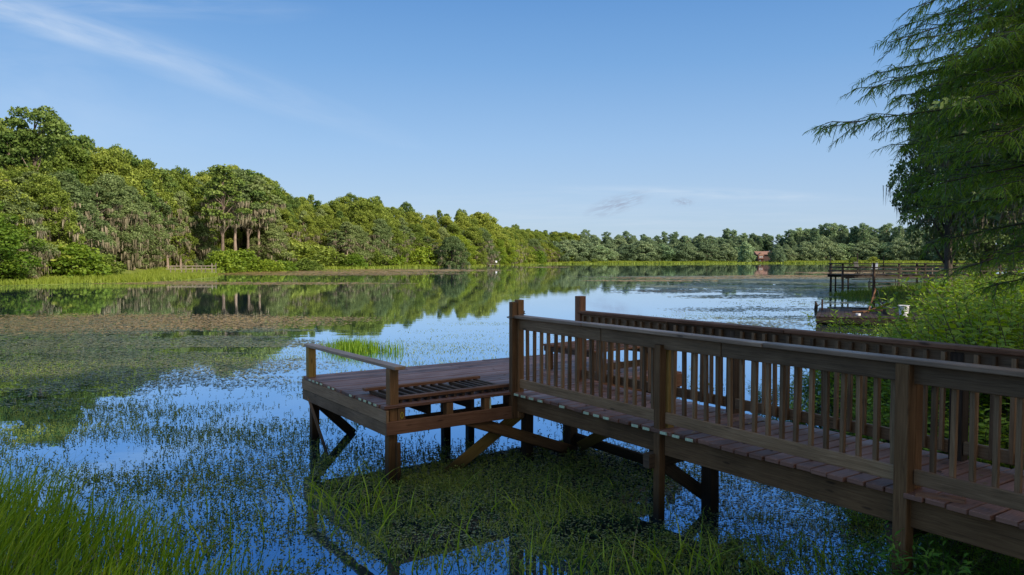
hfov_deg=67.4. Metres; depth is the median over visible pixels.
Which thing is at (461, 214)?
broadleaf tree
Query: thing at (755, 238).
live oak
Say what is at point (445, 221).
mossy oak
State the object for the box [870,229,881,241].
pine tree
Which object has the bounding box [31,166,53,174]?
mossy oak
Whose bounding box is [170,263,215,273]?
railed dock
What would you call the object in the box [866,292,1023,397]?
leafy shrub
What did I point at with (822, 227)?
pine tree
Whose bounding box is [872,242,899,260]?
tree
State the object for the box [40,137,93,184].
oak tree
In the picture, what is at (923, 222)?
dark oak
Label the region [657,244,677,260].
tree
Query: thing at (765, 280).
weed band
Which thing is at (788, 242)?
live oak
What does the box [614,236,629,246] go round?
live oak
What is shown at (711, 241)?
pine tree
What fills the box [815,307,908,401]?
leafy shrub
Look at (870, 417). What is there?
leafy shrub
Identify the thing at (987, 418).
leafy shrub
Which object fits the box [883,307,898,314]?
black bin
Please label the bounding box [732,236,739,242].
live oak
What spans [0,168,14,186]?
mossy oak
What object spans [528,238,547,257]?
mossy oak
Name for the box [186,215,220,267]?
mossy oak
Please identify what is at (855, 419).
leafy shrub
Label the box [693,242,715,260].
live oak
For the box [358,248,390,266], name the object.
shore bush
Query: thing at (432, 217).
broadleaf tree
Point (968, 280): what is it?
leafy shrub
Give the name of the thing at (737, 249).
tree
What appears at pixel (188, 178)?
oak tree
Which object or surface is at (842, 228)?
pine tree
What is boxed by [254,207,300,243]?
mossy oak
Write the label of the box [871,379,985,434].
leafy shrub
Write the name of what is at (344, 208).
broadleaf tree
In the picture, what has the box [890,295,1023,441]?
leafy shrub
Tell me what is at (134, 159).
broadleaf tree
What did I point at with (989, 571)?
leafy shrub
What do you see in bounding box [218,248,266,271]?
shore shrub
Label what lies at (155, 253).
mossy oak
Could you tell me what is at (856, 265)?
folding chair
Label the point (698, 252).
live oak
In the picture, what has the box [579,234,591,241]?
live oak
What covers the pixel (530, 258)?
shore bush
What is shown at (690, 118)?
sky
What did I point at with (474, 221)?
broadleaf tree
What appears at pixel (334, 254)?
shore bush
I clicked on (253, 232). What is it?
mossy oak
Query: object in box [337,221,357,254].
mossy pine
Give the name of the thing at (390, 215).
broadleaf tree
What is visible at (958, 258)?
live oak
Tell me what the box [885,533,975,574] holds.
leafy shrub
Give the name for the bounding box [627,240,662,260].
live oak
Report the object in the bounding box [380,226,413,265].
mossy oak
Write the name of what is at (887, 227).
pine tree
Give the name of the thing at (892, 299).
leafy shrub
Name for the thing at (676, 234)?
pine tree
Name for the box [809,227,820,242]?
pine tree
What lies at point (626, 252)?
live oak
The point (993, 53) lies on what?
bald cypress
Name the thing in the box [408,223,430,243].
broadleaf tree
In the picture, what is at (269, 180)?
broadleaf tree
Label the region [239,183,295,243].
broadleaf tree
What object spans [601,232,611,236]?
pine tree
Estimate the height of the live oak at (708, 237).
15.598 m
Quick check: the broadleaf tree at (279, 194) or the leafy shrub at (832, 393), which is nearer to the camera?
the leafy shrub at (832, 393)
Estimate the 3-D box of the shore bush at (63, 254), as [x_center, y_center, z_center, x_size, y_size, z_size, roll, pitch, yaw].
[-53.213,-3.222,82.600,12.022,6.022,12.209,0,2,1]
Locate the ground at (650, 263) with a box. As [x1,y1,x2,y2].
[2,251,1023,574]
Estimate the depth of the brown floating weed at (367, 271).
32.38 m
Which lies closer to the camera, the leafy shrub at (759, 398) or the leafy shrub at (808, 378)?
the leafy shrub at (759, 398)
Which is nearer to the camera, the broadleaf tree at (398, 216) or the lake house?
the broadleaf tree at (398, 216)
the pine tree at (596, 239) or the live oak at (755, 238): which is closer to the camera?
the pine tree at (596, 239)
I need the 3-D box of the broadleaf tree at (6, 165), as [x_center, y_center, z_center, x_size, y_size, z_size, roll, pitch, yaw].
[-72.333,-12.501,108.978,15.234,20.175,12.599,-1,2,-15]
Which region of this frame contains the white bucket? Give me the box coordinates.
[898,305,909,315]
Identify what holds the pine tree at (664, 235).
on the ground at (650, 263)
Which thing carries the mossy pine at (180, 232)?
on the ground at (650, 263)
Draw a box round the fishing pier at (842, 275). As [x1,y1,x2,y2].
[827,253,1023,291]
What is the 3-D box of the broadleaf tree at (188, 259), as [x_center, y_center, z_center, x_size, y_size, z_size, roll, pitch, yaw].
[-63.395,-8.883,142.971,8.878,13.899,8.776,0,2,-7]
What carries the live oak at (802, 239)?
on the ground at (650, 263)
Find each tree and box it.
[0,118,17,133]
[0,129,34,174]
[0,129,52,172]
[0,173,33,276]
[0,201,46,281]
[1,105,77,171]
[20,173,86,258]
[29,153,56,173]
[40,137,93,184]
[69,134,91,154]
[79,173,118,252]
[80,146,149,246]
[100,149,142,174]
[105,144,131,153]
[124,160,185,267]
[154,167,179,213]
[162,168,194,215]
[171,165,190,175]
[171,207,197,267]
[172,174,225,243]
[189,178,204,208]
[191,164,252,250]
[191,175,232,250]
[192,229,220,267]
[195,170,242,250]
[203,168,265,250]
[227,164,239,169]
[237,169,274,248]
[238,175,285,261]
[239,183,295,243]
[252,174,282,195]
[272,180,285,193]
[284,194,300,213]
[291,206,300,222]
[292,197,313,212]
[297,203,315,225]
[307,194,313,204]
[325,200,342,217]
[335,196,351,206]
[336,205,353,225]
[340,196,394,236]
[345,192,355,202]
[379,207,394,220]
[388,219,405,235]
[389,206,411,224]
[395,214,407,226]
[400,201,412,213]
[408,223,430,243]
[422,214,440,228]
[422,219,437,230]
[435,209,442,223]
[451,234,478,264]
[453,208,467,219]
[455,212,467,220]
[463,218,478,226]
[464,226,488,264]
[468,211,511,250]
[483,239,500,265]
[487,228,505,253]
[490,234,507,264]
[501,239,518,264]
[506,230,520,253]
[519,230,529,245]
[526,232,538,243]
[532,232,545,252]
[550,236,561,242]
[557,232,567,238]
[566,234,574,239]
[572,233,580,241]
[581,229,590,237]
[589,245,618,261]
[592,237,600,241]
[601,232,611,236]
[622,230,631,239]
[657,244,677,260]
[659,232,671,243]
[670,232,678,238]
[683,236,692,244]
[707,238,717,243]
[722,228,731,239]
[725,229,739,238]
[727,247,744,258]
[755,236,764,250]
[761,233,770,250]
[765,235,775,250]
[775,234,783,258]
[778,237,784,245]
[783,229,795,245]
[793,227,803,241]
[802,228,810,239]
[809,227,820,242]
[818,223,829,237]
[826,223,839,240]
[834,243,853,260]
[837,224,848,235]
[845,243,862,258]
[848,226,858,244]
[855,223,874,243]
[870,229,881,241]
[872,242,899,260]
[876,223,892,240]
[890,227,902,241]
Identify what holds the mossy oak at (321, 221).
on the ground at (650, 263)
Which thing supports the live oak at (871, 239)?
on the ground at (650, 263)
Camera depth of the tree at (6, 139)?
95.49 m
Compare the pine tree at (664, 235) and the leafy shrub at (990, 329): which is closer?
the leafy shrub at (990, 329)
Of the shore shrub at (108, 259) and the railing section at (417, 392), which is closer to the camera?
the railing section at (417, 392)
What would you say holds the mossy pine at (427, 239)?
on the ground at (650, 263)
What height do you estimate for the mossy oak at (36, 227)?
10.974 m
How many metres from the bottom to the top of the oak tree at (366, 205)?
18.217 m
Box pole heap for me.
[852,288,887,312]
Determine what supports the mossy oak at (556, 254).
on the ground at (650, 263)
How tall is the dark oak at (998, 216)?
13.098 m
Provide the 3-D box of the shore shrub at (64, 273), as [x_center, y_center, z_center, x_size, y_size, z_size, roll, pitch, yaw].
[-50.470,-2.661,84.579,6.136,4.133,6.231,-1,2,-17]
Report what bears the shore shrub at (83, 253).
on the ground at (650, 263)
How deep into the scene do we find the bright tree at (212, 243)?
151.62 m
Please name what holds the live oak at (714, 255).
on the ground at (650, 263)
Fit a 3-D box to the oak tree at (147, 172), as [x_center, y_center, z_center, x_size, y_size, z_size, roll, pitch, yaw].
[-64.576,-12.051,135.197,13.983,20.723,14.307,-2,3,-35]
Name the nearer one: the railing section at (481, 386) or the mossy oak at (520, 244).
the railing section at (481, 386)
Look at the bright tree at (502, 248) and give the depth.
248.20 m
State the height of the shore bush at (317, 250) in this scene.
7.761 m
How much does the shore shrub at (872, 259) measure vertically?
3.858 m
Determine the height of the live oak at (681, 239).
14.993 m
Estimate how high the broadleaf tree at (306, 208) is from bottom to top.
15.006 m
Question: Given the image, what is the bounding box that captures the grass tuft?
[320,335,403,354]
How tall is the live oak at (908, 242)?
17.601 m
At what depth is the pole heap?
31.43 m
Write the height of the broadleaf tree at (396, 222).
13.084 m
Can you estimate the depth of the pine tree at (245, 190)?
154.41 m
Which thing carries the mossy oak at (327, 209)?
on the ground at (650, 263)
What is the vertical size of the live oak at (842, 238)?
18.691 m
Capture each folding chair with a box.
[853,262,863,273]
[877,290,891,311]
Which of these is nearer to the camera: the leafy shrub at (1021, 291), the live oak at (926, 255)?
the leafy shrub at (1021, 291)
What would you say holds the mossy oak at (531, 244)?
on the ground at (650, 263)
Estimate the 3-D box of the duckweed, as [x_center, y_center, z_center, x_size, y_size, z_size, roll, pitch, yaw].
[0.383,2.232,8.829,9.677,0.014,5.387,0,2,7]
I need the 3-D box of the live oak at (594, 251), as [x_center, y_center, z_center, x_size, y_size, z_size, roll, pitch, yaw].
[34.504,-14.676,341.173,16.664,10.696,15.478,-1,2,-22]
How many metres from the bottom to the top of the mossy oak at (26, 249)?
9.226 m
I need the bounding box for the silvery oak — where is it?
[434,236,470,266]
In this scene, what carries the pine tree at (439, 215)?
on the ground at (650, 263)
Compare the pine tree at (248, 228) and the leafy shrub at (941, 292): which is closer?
the leafy shrub at (941, 292)
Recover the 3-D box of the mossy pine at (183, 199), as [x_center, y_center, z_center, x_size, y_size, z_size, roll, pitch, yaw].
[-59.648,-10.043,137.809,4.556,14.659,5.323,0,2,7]
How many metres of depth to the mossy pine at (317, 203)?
203.03 m
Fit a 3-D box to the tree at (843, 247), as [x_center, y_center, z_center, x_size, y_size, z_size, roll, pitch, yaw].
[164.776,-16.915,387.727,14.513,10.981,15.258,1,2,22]
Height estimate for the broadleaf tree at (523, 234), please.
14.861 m
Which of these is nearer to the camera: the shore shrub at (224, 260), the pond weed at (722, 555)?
the pond weed at (722, 555)
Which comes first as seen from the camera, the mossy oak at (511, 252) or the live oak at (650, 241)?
the mossy oak at (511, 252)
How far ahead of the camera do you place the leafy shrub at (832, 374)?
12.51 m
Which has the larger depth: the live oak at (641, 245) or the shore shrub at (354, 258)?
the live oak at (641, 245)
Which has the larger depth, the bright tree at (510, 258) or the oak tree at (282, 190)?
the bright tree at (510, 258)
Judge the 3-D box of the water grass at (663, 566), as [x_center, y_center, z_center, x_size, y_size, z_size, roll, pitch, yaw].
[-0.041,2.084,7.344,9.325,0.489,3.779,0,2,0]
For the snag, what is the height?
0.836 m
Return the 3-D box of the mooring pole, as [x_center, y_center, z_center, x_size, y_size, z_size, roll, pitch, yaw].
[17.907,0.383,38.045,0.171,3.222,0.160,-1,2,-22]
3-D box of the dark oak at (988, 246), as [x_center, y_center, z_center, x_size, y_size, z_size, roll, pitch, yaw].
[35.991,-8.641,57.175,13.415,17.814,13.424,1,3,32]
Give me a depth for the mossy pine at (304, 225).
178.89 m
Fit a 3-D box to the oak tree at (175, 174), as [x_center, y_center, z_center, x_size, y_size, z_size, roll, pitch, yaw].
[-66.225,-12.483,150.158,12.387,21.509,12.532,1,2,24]
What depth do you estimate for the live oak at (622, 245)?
359.15 m
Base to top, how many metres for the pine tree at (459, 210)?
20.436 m
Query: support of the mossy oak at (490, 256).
on the ground at (650, 263)
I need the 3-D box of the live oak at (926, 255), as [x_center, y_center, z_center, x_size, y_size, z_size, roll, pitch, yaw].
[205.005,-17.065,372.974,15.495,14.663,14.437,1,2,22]
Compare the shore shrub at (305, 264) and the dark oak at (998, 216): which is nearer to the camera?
the dark oak at (998, 216)
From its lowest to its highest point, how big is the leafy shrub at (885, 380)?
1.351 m
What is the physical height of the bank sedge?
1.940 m
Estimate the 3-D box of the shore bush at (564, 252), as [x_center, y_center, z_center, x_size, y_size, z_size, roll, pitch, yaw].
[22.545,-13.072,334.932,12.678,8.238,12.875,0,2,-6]
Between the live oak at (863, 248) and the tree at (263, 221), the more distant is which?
the live oak at (863, 248)
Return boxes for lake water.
[0,263,1023,574]
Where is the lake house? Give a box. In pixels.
[753,251,770,261]
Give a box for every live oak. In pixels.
[552,241,572,261]
[557,239,577,261]
[563,240,597,261]
[578,243,607,260]
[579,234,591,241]
[580,239,589,243]
[590,234,601,242]
[591,242,604,253]
[600,236,616,247]
[603,248,620,260]
[604,242,616,250]
[611,247,631,260]
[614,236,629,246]
[617,243,627,248]
[618,244,647,260]
[626,237,635,243]
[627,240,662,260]
[644,244,663,260]
[645,239,655,244]
[655,239,664,243]
[666,238,681,245]
[671,242,697,260]
[678,235,693,243]
[684,246,704,260]
[690,235,700,242]
[693,237,709,245]
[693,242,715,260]
[702,243,727,260]
[704,236,719,244]
[716,243,738,260]
[720,239,736,246]
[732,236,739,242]
[734,237,755,260]
[737,241,756,261]
[747,238,759,250]
[751,235,765,250]
[767,243,786,261]
[778,247,796,260]
[782,237,796,248]
[792,247,804,260]
[795,241,819,260]
[796,236,808,245]
[806,241,826,260]
[818,236,837,260]
[824,242,847,260]
[835,232,849,244]
[846,242,873,260]
[859,241,882,259]
[866,235,878,242]
[878,237,889,243]
[879,237,912,260]
[891,232,924,260]
[913,241,930,260]
[920,238,937,259]
[927,246,941,260]
[954,242,978,260]
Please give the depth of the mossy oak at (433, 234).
218.43 m
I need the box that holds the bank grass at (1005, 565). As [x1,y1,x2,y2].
[774,400,1021,574]
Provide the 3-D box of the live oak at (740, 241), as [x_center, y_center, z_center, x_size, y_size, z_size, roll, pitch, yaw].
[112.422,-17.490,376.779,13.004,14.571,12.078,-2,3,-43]
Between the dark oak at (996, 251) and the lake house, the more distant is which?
the lake house
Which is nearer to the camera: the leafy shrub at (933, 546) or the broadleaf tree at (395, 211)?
the leafy shrub at (933, 546)
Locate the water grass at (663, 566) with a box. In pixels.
[27,455,1020,574]
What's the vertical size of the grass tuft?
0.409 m
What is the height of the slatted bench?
0.379 m
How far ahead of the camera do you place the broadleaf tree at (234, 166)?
183.21 m
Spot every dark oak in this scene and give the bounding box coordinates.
[882,57,988,287]
[900,72,1023,273]
[914,16,1023,259]
[930,0,1023,238]
[944,223,1023,273]
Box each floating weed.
[0,269,494,335]
[0,310,379,419]
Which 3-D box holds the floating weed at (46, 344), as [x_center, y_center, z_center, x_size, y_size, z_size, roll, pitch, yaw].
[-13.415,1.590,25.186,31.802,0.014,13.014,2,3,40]
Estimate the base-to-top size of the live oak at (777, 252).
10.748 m
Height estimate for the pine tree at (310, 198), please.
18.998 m
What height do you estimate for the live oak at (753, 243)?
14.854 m
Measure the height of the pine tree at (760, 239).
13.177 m
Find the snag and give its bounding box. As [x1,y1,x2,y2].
[814,301,819,309]
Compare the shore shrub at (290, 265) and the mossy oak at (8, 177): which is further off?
the shore shrub at (290, 265)
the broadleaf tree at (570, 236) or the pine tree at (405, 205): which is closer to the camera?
the pine tree at (405, 205)
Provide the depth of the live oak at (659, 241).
379.44 m
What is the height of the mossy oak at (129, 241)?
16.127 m
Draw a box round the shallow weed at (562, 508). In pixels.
[148,460,938,574]
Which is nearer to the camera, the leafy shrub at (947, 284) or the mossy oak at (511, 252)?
the leafy shrub at (947, 284)
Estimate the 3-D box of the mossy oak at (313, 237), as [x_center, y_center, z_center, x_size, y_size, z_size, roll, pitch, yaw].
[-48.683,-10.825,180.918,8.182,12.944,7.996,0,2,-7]
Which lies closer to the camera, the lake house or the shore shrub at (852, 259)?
the shore shrub at (852, 259)
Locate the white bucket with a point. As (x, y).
(907, 306)
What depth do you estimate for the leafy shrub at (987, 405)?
9.29 m
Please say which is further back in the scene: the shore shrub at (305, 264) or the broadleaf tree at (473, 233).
the broadleaf tree at (473, 233)
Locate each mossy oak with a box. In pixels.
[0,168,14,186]
[0,168,25,192]
[0,186,60,278]
[0,212,36,279]
[5,164,42,183]
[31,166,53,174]
[47,171,112,260]
[83,197,117,252]
[92,172,155,270]
[136,201,176,269]
[162,209,198,267]
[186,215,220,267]
[231,226,254,251]
[241,182,279,248]
[245,223,297,261]
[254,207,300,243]
[296,215,319,245]
[309,215,340,256]
[312,204,336,240]
[326,217,359,261]
[337,225,374,265]
[350,210,375,247]
[369,218,397,265]
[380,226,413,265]
[404,211,431,236]
[405,232,433,263]
[425,230,442,249]
[436,216,454,233]
[437,227,449,251]
[442,223,464,239]
[454,215,471,230]
[471,227,498,265]
[505,239,519,264]
[510,232,524,255]
[511,238,523,263]
[517,233,531,255]
[527,238,535,250]
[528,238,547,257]
[540,242,555,261]
[547,243,561,261]
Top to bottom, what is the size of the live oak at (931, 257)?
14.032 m
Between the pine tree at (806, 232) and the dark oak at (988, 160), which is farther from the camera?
the pine tree at (806, 232)
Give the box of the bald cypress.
[802,0,1023,306]
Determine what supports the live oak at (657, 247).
on the ground at (650, 263)
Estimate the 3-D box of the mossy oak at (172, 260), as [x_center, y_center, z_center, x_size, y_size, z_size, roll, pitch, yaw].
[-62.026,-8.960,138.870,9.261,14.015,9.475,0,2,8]
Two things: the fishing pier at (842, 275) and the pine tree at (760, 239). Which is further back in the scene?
the pine tree at (760, 239)
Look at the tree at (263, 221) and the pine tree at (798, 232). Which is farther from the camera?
the pine tree at (798, 232)
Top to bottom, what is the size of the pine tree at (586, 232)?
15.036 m
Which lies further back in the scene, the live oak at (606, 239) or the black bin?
the live oak at (606, 239)
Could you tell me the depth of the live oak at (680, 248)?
352.52 m
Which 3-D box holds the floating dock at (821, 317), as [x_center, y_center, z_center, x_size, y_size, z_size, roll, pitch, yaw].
[15.300,1.330,31.017,5.510,0.559,5.359,1,2,23]
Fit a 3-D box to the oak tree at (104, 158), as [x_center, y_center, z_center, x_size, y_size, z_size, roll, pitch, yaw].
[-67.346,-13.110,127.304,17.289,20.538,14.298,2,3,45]
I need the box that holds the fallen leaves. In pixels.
[448,356,987,483]
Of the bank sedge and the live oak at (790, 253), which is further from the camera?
the live oak at (790, 253)
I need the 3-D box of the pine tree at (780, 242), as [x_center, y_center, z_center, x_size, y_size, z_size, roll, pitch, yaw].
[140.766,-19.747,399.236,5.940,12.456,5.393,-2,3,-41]
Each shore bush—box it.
[31,236,74,276]
[262,241,330,264]
[289,242,332,265]
[308,244,349,266]
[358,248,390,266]
[526,249,537,262]
[557,251,575,261]
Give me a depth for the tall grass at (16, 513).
6.46 m
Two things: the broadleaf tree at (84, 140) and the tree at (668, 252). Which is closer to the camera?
the broadleaf tree at (84, 140)
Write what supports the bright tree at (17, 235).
on the ground at (650, 263)
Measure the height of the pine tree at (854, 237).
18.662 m
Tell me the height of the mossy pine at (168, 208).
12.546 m
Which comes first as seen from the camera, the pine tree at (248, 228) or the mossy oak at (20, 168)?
the mossy oak at (20, 168)
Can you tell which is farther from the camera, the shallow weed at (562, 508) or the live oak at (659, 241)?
the live oak at (659, 241)
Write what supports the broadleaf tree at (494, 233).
on the ground at (650, 263)
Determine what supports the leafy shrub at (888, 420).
on the ground at (650, 263)
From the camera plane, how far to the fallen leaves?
7.78 m
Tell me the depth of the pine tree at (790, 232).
391.85 m
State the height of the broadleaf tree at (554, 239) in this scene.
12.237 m
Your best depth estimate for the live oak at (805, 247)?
375.23 m
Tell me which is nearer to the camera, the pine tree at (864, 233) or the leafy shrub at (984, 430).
the leafy shrub at (984, 430)
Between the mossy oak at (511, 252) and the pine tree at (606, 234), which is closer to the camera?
the mossy oak at (511, 252)
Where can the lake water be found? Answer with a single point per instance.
(436, 307)
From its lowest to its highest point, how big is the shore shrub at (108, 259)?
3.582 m
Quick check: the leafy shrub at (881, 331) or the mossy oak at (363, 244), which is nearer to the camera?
the leafy shrub at (881, 331)
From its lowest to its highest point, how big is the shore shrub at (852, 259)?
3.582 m
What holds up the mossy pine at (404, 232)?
on the ground at (650, 263)
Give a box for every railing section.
[362,379,475,402]
[444,375,508,392]
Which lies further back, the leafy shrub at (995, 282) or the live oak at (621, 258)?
the live oak at (621, 258)
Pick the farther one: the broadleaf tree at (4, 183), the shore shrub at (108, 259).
the shore shrub at (108, 259)
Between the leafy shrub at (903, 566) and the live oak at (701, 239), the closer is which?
the leafy shrub at (903, 566)
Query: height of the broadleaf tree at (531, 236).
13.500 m
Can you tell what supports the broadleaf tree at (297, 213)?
on the ground at (650, 263)
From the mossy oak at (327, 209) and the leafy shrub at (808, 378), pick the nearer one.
the leafy shrub at (808, 378)
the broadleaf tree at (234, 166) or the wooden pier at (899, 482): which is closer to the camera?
the wooden pier at (899, 482)
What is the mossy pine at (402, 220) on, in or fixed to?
on the ground at (650, 263)
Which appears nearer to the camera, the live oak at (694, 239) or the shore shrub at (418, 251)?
the shore shrub at (418, 251)
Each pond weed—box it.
[0,298,922,574]
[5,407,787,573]
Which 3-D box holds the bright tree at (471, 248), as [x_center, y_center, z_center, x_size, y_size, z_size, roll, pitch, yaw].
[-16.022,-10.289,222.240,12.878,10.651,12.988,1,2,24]
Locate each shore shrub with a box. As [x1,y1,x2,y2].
[31,241,112,278]
[38,245,79,274]
[80,253,126,275]
[204,248,246,272]
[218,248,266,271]
[250,259,287,271]
[276,259,297,270]
[294,258,325,270]
[337,253,368,267]
[382,250,407,265]
[408,245,439,265]
[528,250,547,263]
[848,257,859,262]
[868,256,879,261]
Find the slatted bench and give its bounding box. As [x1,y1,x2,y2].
[543,340,647,371]
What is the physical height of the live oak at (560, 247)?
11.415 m
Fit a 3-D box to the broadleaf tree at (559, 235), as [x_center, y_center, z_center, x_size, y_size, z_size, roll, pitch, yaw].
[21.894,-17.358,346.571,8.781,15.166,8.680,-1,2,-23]
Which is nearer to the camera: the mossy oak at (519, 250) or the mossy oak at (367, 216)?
the mossy oak at (367, 216)
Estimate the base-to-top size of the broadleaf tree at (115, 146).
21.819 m
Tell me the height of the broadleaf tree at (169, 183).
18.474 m
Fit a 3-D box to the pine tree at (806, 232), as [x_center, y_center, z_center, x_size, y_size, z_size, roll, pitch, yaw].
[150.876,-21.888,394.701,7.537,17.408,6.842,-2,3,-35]
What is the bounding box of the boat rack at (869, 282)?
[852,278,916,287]
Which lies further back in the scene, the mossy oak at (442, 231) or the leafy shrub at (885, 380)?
the mossy oak at (442, 231)
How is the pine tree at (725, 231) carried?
on the ground at (650, 263)
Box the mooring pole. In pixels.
[872,263,875,307]
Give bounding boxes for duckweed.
[200,425,917,574]
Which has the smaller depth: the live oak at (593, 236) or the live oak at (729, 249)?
the live oak at (729, 249)
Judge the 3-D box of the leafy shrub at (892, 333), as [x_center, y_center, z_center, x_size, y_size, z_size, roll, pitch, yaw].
[6.066,1.377,11.937,1.745,1.664,1.622,1,3,27]
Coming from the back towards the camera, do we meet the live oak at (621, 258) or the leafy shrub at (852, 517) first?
the live oak at (621, 258)
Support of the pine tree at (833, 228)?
on the ground at (650, 263)
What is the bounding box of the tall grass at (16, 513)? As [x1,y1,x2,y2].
[0,440,312,574]
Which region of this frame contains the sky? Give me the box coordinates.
[0,0,1006,250]
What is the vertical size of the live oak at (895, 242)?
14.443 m
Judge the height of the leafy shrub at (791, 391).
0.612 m
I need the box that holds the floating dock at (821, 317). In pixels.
[816,308,925,324]
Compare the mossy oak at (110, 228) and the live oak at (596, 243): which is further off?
the live oak at (596, 243)
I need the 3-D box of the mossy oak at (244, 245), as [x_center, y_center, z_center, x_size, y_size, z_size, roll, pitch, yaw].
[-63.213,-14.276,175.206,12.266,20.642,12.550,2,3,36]
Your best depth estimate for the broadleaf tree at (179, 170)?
167.09 m
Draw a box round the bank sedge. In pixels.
[827,274,1023,338]
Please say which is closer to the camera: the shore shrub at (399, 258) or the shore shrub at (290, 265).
the shore shrub at (290, 265)
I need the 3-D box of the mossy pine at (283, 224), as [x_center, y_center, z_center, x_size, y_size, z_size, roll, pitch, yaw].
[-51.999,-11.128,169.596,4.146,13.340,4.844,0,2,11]
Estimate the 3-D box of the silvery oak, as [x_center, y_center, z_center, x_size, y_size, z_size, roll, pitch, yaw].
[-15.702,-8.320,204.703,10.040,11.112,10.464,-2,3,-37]
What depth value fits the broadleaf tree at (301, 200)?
196.79 m
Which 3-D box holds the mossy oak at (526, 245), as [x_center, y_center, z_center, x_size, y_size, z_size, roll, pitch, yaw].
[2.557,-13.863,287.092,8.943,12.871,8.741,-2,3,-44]
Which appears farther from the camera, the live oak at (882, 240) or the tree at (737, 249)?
the live oak at (882, 240)
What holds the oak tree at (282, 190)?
on the ground at (650, 263)
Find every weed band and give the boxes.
[530,267,897,291]
[585,267,918,328]
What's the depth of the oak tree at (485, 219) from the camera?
250.42 m
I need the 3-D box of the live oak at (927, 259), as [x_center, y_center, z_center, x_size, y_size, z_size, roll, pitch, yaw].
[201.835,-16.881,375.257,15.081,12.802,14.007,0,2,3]
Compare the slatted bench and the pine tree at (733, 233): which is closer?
the slatted bench
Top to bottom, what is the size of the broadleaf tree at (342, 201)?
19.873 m
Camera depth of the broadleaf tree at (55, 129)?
96.09 m
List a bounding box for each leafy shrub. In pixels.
[747,379,779,405]
[771,388,833,424]
[777,366,840,413]
[778,377,802,395]
[802,312,867,417]
[802,368,820,392]
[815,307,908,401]
[818,378,948,442]
[825,526,891,574]
[830,372,870,418]
[833,507,884,529]
[834,403,889,439]
[840,375,929,440]
[840,518,989,574]
[853,393,989,459]
[855,377,948,404]
[858,320,951,391]
[862,322,915,335]
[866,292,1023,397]
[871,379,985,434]
[880,290,981,343]
[885,268,1023,346]
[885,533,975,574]
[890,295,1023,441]
[897,280,1023,338]
[898,273,981,329]
[901,285,1023,448]
[913,271,1023,394]
[913,530,1020,574]
[924,396,1014,467]
[936,267,1023,315]
[938,394,1009,420]
[947,280,1023,348]
[950,547,1023,574]
[956,272,1023,344]
[961,279,1023,349]
[963,262,1023,326]
[969,401,1009,444]
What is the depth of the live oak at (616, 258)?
341.96 m
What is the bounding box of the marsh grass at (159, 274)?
[0,260,1022,284]
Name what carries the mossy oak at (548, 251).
on the ground at (650, 263)
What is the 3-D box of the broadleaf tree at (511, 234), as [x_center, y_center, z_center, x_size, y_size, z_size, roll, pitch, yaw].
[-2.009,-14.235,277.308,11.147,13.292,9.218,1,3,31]
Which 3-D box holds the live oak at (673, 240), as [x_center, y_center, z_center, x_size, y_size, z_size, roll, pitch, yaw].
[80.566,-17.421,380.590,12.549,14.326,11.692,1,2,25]
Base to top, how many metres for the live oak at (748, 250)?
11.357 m
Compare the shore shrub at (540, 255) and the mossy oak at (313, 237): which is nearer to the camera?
the mossy oak at (313, 237)
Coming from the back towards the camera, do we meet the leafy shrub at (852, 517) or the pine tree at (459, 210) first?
the pine tree at (459, 210)
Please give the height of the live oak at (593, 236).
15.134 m
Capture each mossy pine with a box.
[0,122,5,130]
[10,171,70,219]
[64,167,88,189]
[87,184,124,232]
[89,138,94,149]
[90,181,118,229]
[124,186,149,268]
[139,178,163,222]
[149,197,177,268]
[166,213,191,268]
[170,191,195,267]
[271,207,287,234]
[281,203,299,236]
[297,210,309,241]
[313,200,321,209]
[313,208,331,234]
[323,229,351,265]
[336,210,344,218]
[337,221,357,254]
[398,217,408,225]
[399,225,415,246]
[406,209,417,221]
[423,236,438,252]
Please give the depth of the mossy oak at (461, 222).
238.83 m
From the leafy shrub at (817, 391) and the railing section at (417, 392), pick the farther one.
the leafy shrub at (817, 391)
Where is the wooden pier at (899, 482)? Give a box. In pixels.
[302,296,1023,574]

